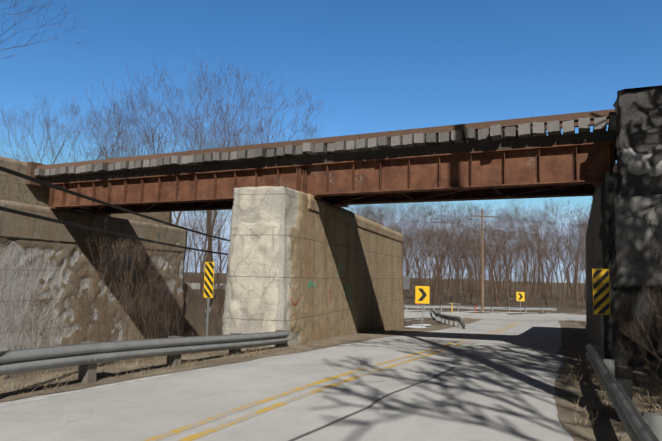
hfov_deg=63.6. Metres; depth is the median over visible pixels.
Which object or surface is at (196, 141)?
tree
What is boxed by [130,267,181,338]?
bush
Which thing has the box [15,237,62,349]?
bush
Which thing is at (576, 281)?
tree
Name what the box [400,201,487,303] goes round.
tree
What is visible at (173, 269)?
bush
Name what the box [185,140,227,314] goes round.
tree
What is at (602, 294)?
object marker
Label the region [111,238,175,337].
bush
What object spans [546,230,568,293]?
tree
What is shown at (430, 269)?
tree
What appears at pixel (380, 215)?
tree
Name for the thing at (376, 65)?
sky
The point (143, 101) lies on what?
tree
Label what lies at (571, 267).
tree
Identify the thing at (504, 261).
tree
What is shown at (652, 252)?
bush
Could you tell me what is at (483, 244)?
tree
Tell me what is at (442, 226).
tree
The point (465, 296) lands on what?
tree
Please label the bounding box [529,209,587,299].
tree
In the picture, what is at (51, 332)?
bush
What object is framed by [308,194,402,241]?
pier coping
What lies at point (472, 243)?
tree
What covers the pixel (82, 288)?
bush
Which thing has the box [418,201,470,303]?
tree
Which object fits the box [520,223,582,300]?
tree
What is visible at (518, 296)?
chevron face
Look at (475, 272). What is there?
tree
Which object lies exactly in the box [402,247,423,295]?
tree
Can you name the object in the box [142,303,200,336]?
bush
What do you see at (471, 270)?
bush
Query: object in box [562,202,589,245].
tree
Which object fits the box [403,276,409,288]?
grey sign back
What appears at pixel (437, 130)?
timber bridge guard
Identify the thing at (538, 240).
tree
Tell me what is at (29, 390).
shoulder
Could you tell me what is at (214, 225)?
tree
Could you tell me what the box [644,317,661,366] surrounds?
bush
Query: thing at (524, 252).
tree
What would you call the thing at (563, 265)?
tree
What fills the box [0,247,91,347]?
bush
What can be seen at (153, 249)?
bush
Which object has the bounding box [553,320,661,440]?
shoulder
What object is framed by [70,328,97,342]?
bush
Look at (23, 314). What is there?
bush
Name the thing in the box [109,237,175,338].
bush
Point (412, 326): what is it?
snow patches
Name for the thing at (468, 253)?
tree
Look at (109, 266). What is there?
bush
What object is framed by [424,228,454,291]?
tree
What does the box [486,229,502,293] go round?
tree
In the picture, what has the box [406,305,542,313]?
guardrail posts
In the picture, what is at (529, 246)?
tree
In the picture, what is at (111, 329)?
bush
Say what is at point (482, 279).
utility poles
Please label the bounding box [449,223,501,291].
tree
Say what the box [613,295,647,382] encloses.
bush
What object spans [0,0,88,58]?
tree
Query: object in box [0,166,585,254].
cables
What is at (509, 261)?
tree
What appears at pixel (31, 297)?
bush
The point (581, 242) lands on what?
tree
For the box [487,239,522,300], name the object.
tree
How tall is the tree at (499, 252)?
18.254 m
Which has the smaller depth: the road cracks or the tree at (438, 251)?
the road cracks
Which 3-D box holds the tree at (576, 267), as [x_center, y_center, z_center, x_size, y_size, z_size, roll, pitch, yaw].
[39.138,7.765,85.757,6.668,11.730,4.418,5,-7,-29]
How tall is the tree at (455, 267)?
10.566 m
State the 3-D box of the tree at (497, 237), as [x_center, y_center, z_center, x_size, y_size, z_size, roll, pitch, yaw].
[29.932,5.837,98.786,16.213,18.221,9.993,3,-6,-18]
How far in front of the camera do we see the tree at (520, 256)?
66.69 m
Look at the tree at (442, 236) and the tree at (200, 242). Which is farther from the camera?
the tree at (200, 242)
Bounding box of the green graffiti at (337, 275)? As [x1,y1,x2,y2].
[307,255,353,302]
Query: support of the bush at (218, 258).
on the ground
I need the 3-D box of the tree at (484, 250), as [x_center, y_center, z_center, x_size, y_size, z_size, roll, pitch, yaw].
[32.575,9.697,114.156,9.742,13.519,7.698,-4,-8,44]
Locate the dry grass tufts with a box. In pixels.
[0,309,661,440]
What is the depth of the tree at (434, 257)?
133.00 m
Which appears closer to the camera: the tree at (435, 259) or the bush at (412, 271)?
the bush at (412, 271)
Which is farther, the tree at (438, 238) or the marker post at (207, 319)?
the tree at (438, 238)
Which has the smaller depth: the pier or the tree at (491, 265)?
the pier
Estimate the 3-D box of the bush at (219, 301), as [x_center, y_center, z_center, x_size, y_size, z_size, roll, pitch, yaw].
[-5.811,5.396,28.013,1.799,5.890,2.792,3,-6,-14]
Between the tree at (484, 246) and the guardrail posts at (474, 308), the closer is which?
the guardrail posts at (474, 308)
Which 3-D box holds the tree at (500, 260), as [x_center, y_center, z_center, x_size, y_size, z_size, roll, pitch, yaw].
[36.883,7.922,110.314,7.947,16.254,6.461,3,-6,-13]
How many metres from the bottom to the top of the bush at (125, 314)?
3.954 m
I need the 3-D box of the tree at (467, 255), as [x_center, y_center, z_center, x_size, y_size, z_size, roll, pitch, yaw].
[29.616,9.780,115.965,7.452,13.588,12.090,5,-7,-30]
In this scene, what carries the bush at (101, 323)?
on the ground
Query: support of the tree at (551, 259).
on the ground
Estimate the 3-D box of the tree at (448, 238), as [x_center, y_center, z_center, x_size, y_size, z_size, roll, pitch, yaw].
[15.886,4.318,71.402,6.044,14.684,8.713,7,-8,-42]
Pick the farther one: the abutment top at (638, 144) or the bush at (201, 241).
the bush at (201, 241)
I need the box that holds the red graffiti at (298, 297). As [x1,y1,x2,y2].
[291,287,331,304]
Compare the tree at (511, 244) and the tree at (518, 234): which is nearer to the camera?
the tree at (518, 234)
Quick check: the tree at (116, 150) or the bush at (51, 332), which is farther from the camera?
the tree at (116, 150)
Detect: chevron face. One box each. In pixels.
[415,286,429,303]
[516,292,524,300]
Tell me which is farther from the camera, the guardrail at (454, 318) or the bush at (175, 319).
the guardrail at (454, 318)
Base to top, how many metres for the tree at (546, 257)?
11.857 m
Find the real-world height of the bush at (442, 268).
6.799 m
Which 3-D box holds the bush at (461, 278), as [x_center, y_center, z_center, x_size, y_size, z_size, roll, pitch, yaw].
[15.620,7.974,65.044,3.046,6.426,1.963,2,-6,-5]
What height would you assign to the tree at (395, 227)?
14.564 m
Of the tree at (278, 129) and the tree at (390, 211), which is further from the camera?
the tree at (390, 211)
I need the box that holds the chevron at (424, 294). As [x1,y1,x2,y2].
[418,288,426,300]
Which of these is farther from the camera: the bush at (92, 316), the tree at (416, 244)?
the tree at (416, 244)
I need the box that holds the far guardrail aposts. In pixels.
[433,308,466,328]
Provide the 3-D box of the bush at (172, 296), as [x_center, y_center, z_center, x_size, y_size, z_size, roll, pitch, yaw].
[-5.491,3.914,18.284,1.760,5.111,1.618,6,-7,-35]
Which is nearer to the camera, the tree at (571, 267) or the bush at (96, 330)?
the bush at (96, 330)
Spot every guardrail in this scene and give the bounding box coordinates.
[0,331,288,375]
[404,305,556,310]
[432,308,464,328]
[585,343,659,440]
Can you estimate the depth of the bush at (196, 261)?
37.09 m
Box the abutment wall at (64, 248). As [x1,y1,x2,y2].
[0,236,185,375]
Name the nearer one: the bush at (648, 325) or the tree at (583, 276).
the bush at (648, 325)
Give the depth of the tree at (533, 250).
98.34 m
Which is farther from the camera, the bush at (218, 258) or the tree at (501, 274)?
the tree at (501, 274)
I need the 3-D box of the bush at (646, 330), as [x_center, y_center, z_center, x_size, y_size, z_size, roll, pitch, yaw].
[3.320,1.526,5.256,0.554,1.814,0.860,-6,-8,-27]
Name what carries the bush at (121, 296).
on the ground
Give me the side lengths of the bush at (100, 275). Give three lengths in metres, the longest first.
4.421 x 1.978 x 1.387 m
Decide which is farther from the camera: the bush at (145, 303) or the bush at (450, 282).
the bush at (450, 282)
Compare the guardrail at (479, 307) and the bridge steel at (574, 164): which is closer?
the bridge steel at (574, 164)
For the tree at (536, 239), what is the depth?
79.78 m
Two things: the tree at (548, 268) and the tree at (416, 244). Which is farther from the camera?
the tree at (416, 244)
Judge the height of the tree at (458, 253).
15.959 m
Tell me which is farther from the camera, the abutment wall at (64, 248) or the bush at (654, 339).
the abutment wall at (64, 248)
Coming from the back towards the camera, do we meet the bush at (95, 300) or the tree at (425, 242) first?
the tree at (425, 242)
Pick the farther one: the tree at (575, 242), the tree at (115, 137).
the tree at (575, 242)
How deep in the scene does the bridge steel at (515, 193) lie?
16.36 m
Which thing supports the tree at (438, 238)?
on the ground
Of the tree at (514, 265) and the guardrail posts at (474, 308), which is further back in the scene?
the tree at (514, 265)
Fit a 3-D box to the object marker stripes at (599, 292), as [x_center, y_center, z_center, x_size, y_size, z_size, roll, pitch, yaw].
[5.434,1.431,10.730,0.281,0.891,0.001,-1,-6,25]
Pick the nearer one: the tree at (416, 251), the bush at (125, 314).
the bush at (125, 314)
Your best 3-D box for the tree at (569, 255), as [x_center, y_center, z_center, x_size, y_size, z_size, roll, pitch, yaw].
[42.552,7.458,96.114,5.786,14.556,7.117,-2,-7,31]
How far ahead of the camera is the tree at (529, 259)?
113.88 m
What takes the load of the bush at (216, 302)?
on the ground
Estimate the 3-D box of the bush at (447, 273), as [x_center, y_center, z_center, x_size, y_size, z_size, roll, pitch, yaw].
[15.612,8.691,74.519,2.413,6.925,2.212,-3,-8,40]
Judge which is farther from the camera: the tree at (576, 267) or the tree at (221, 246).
the tree at (576, 267)
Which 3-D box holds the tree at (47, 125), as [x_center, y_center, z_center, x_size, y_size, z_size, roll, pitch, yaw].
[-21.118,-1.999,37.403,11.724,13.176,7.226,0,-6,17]
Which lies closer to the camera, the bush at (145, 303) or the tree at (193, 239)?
the bush at (145, 303)
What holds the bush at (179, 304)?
on the ground
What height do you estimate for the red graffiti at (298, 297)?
0.472 m
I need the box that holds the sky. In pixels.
[0,0,661,282]
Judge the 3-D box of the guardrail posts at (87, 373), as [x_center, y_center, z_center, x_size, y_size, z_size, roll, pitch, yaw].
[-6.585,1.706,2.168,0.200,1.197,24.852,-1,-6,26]
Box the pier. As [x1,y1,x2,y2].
[222,186,403,345]
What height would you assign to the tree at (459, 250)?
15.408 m
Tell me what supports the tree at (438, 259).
on the ground
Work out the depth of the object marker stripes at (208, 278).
13.74 m
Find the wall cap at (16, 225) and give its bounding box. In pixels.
[0,200,186,251]
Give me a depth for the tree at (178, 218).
44.94 m
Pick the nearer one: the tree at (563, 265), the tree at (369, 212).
the tree at (369, 212)
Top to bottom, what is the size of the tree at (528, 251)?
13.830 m
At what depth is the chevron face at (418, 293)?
29.66 m
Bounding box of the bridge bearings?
[50,180,603,215]
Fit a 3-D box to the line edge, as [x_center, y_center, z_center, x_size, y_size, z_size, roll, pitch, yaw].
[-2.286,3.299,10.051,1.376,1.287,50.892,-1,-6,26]
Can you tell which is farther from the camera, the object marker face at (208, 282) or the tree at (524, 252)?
the tree at (524, 252)
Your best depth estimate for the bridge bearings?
17.35 m
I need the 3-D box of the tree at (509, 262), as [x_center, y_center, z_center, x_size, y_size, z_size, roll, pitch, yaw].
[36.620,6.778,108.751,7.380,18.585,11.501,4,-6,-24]
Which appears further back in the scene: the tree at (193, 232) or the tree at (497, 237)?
the tree at (497, 237)
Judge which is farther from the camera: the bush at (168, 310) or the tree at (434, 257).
the tree at (434, 257)
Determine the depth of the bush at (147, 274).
14.52 m
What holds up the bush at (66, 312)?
on the ground
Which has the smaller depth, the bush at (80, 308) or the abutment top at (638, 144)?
the abutment top at (638, 144)
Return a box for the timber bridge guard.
[26,109,614,188]
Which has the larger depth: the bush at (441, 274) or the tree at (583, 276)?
the tree at (583, 276)
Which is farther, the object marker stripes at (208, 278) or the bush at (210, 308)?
the bush at (210, 308)
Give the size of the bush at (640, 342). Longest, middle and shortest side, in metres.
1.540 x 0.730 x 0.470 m
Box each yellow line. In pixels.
[142,320,517,440]
[177,320,521,440]
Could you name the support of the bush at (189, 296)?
on the ground
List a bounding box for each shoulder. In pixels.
[0,318,480,401]
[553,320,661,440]
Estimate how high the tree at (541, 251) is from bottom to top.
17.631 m
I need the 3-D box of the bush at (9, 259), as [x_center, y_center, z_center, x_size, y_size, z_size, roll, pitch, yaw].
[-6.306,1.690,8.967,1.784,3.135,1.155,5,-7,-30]
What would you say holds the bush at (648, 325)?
on the ground
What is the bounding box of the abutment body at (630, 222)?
[585,172,661,366]
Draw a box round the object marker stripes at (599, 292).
[593,269,609,313]
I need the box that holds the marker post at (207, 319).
[206,263,214,335]
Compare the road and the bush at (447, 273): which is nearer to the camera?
the road
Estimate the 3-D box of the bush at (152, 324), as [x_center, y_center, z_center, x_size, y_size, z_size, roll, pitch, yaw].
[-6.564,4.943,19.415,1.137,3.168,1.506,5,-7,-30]
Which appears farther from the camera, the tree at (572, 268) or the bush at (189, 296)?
the tree at (572, 268)
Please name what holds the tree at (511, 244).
on the ground
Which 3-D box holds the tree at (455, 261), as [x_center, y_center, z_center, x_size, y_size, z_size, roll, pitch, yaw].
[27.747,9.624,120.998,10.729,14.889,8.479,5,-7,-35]
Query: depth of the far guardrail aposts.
36.60 m
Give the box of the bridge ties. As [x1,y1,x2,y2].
[34,115,616,177]
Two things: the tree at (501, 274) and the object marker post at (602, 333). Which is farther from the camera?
the tree at (501, 274)
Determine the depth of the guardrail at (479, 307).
59.03 m
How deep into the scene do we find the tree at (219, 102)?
52.22 m
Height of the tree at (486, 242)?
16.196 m
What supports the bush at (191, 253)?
on the ground
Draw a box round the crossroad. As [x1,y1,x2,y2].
[186,283,585,320]
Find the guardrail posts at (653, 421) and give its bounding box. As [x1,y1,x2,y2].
[594,346,661,440]
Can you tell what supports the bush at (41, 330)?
on the ground
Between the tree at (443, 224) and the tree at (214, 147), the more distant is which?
the tree at (443, 224)
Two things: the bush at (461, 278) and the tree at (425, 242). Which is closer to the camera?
the bush at (461, 278)
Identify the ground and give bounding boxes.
[0,272,661,392]
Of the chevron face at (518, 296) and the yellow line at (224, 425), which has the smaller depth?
the yellow line at (224, 425)
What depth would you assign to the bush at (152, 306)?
19.37 m
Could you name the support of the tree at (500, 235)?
on the ground
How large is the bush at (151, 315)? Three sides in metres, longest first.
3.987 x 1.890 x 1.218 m
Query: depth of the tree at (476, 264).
101.56 m
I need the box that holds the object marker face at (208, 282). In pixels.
[203,262,214,297]
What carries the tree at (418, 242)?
on the ground
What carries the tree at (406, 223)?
on the ground
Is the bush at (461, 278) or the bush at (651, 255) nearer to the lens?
the bush at (651, 255)
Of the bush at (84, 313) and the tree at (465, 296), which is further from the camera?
the tree at (465, 296)
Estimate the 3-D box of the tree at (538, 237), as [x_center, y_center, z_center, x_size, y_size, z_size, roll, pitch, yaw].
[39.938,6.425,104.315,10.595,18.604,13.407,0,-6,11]
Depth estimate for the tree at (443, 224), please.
102.50 m
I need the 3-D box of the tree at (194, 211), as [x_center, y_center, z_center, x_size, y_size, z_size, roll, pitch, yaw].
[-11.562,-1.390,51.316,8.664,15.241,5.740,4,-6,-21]
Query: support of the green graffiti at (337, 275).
attached to the pier
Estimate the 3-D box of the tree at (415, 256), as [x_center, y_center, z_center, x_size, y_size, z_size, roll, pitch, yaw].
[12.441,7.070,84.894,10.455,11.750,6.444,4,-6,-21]
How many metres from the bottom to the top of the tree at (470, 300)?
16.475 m
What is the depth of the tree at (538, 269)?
154.58 m
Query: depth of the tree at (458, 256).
82.02 m
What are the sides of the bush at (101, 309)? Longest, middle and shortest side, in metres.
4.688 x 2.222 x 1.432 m
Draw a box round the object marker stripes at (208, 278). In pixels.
[204,262,213,296]
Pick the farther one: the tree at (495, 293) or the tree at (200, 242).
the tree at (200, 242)
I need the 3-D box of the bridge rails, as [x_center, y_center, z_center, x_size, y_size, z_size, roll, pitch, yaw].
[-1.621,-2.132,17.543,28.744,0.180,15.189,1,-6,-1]
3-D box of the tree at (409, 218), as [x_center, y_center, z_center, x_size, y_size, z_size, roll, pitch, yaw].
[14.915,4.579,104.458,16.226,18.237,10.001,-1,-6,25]
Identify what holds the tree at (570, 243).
on the ground
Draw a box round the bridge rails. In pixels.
[438,119,608,135]
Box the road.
[0,319,573,440]
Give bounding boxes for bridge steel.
[48,141,615,207]
[68,184,595,213]
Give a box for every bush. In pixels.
[0,236,21,288]
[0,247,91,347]
[0,254,66,346]
[0,290,57,348]
[0,314,38,345]
[1,292,50,348]
[9,280,79,345]
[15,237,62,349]
[17,317,64,347]
[33,320,72,346]
[37,319,73,346]
[44,288,89,344]
[64,289,109,341]
[65,256,110,336]
[68,254,127,341]
[68,259,135,342]
[69,291,111,342]
[69,297,99,341]
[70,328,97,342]
[71,317,132,340]
[75,275,127,340]
[80,237,134,330]
[81,307,120,341]
[92,275,146,336]
[92,318,130,340]
[105,295,156,339]
[107,236,187,337]
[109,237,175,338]
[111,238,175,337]
[113,239,180,336]
[128,292,170,338]
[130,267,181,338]
[131,283,162,338]
[134,278,170,335]
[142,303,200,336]
[142,318,167,337]
[146,290,186,333]
[147,261,199,338]
[148,240,188,335]
[163,268,213,336]
[165,281,196,335]
[181,273,223,333]
[183,223,219,280]
[185,221,202,315]
[185,245,204,285]
[186,247,209,294]
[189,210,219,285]
[194,290,224,333]
[197,288,224,334]
[200,275,223,332]
[206,292,224,334]
[207,241,227,289]
[210,269,224,334]
[403,257,420,300]
[435,258,451,291]
[438,258,451,296]
[438,259,450,304]
[444,271,457,304]
[446,262,470,308]
[459,260,485,305]
[465,258,480,294]
[586,238,661,343]
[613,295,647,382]
[613,306,661,391]
[615,319,637,369]
[618,290,661,412]
[622,289,661,385]
[632,232,661,297]
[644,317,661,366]
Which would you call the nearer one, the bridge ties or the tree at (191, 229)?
the bridge ties
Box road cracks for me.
[288,367,454,440]
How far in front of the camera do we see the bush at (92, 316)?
16.88 m
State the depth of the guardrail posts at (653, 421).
6.49 m
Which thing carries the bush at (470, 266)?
on the ground
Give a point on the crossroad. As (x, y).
(546, 317)
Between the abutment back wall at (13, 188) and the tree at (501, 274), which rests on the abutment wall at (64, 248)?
the abutment back wall at (13, 188)
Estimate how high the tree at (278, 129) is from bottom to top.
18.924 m
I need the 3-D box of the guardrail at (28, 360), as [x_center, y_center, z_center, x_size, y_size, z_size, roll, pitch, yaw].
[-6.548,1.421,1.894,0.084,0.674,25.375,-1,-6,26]
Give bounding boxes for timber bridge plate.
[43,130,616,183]
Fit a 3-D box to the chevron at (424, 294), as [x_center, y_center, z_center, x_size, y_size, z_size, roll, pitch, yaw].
[5.077,4.125,29.647,0.481,0.689,0.166,1,-6,-1]
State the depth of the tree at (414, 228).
84.33 m
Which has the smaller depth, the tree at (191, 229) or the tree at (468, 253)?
the tree at (191, 229)
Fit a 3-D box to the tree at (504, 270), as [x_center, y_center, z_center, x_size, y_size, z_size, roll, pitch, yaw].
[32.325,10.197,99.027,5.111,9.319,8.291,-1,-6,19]
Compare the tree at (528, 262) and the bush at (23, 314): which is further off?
the tree at (528, 262)
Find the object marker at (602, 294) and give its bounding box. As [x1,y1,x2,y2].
[592,269,609,314]
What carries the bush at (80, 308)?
on the ground
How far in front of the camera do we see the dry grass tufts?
8.98 m
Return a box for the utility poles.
[471,209,492,311]
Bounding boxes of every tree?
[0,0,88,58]
[0,91,97,163]
[22,99,172,164]
[65,111,167,162]
[75,76,178,159]
[82,72,201,158]
[102,57,239,226]
[147,64,290,261]
[161,48,275,299]
[169,128,225,279]
[174,78,330,148]
[177,211,204,280]
[178,211,204,282]
[179,119,231,295]
[182,223,215,275]
[183,142,214,281]
[184,210,217,281]
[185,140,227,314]
[186,218,222,275]
[192,227,221,270]
[195,210,224,278]
[200,117,252,241]
[201,210,231,300]
[205,122,265,310]
[209,209,229,288]
[222,115,323,145]
[352,204,382,221]
[362,206,394,227]
[363,204,395,230]
[366,203,420,260]
[370,202,430,299]
[375,203,445,256]
[378,203,402,229]
[388,202,435,285]
[394,204,432,267]
[396,204,429,294]
[397,210,441,285]
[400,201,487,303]
[401,213,440,285]
[402,219,439,281]
[402,230,432,298]
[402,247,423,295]
[405,206,443,304]
[406,214,435,285]
[412,217,438,302]
[415,214,464,301]
[417,203,468,304]
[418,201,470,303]
[418,202,461,278]
[418,234,450,278]
[419,211,466,297]
[420,250,446,298]
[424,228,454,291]
[429,205,462,267]
[429,213,458,297]
[434,216,500,301]
[436,216,464,293]
[438,201,537,306]
[441,202,497,303]
[442,234,467,292]
[442,246,472,298]
[444,218,470,298]
[444,227,473,302]
[445,223,488,301]
[448,240,480,289]
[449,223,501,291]
[450,209,485,301]
[454,202,504,304]
[455,205,543,299]
[456,217,490,287]
[458,237,487,294]
[461,205,502,303]
[465,225,496,264]
[465,241,495,297]
[468,239,496,272]
[479,223,513,281]
[484,205,522,291]
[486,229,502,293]
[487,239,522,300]
[488,221,520,306]
[488,245,518,305]
[489,248,516,294]
[490,213,534,297]
[490,220,519,292]
[490,224,527,280]
[495,207,544,291]
[495,222,537,310]
[496,253,518,298]
[499,246,526,294]
[500,202,562,304]
[503,215,539,306]
[503,229,544,299]
[505,228,531,300]
[505,243,551,301]
[507,205,558,310]
[510,198,564,305]
[511,208,558,299]
[511,214,558,299]
[517,227,543,297]
[518,233,575,303]
[520,219,564,295]
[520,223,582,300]
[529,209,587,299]
[530,218,555,298]
[530,231,573,306]
[530,241,550,292]
[533,230,585,309]
[534,198,588,307]
[539,248,563,303]
[540,237,582,295]
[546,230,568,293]
[550,227,581,300]
[550,245,585,301]
[552,244,585,300]
[554,236,585,303]
[555,218,587,271]
[560,220,587,268]
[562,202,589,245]
[562,219,585,297]
[563,253,580,293]
[566,247,585,300]
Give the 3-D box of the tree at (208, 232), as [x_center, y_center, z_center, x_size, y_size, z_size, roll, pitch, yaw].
[-8.680,-2.593,41.018,8.046,20.263,12.539,2,-6,-9]
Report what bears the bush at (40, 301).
on the ground
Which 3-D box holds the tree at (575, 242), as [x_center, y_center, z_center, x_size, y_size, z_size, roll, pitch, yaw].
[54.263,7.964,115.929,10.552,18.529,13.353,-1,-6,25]
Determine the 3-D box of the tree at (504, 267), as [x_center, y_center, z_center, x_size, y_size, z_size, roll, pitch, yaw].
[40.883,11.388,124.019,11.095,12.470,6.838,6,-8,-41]
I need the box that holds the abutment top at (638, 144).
[613,85,661,197]
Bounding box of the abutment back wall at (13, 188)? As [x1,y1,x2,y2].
[0,156,170,225]
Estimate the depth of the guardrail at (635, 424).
5.64 m
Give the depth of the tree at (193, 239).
57.13 m
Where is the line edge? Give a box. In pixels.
[0,326,459,406]
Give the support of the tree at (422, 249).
on the ground
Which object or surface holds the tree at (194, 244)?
on the ground
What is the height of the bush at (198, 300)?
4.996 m
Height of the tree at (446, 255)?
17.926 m
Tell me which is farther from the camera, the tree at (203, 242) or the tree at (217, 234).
the tree at (203, 242)
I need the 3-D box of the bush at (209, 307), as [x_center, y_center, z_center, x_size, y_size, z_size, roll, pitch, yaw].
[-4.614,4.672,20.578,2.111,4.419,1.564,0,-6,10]
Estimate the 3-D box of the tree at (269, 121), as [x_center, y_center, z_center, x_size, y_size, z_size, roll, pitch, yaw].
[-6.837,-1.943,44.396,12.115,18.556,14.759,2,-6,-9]
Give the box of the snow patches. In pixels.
[404,310,564,327]
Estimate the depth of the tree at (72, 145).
42.52 m
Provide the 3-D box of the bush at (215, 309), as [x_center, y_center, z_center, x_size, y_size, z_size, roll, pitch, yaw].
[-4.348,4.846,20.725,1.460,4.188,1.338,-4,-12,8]
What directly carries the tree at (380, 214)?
on the ground
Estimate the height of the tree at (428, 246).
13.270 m
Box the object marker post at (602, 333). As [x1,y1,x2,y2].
[600,315,604,358]
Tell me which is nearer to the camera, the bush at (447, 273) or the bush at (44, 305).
the bush at (44, 305)
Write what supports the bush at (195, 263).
on the ground
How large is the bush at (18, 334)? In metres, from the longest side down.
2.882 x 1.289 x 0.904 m
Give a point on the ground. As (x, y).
(459, 302)
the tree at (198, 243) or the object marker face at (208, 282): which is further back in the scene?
the tree at (198, 243)
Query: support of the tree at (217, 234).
on the ground
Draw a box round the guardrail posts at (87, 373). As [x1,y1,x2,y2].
[78,330,285,383]
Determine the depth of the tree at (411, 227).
113.53 m
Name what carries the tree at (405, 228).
on the ground
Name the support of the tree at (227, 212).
on the ground
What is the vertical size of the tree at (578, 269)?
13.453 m
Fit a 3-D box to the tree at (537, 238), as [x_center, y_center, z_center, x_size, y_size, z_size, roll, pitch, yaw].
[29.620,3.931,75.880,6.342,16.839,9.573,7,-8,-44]
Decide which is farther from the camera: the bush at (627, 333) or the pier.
the pier
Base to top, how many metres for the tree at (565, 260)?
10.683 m
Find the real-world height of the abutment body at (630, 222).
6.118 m
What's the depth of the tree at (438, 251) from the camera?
83.55 m
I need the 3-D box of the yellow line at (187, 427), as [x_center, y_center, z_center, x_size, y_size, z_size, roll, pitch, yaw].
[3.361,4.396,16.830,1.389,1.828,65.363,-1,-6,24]

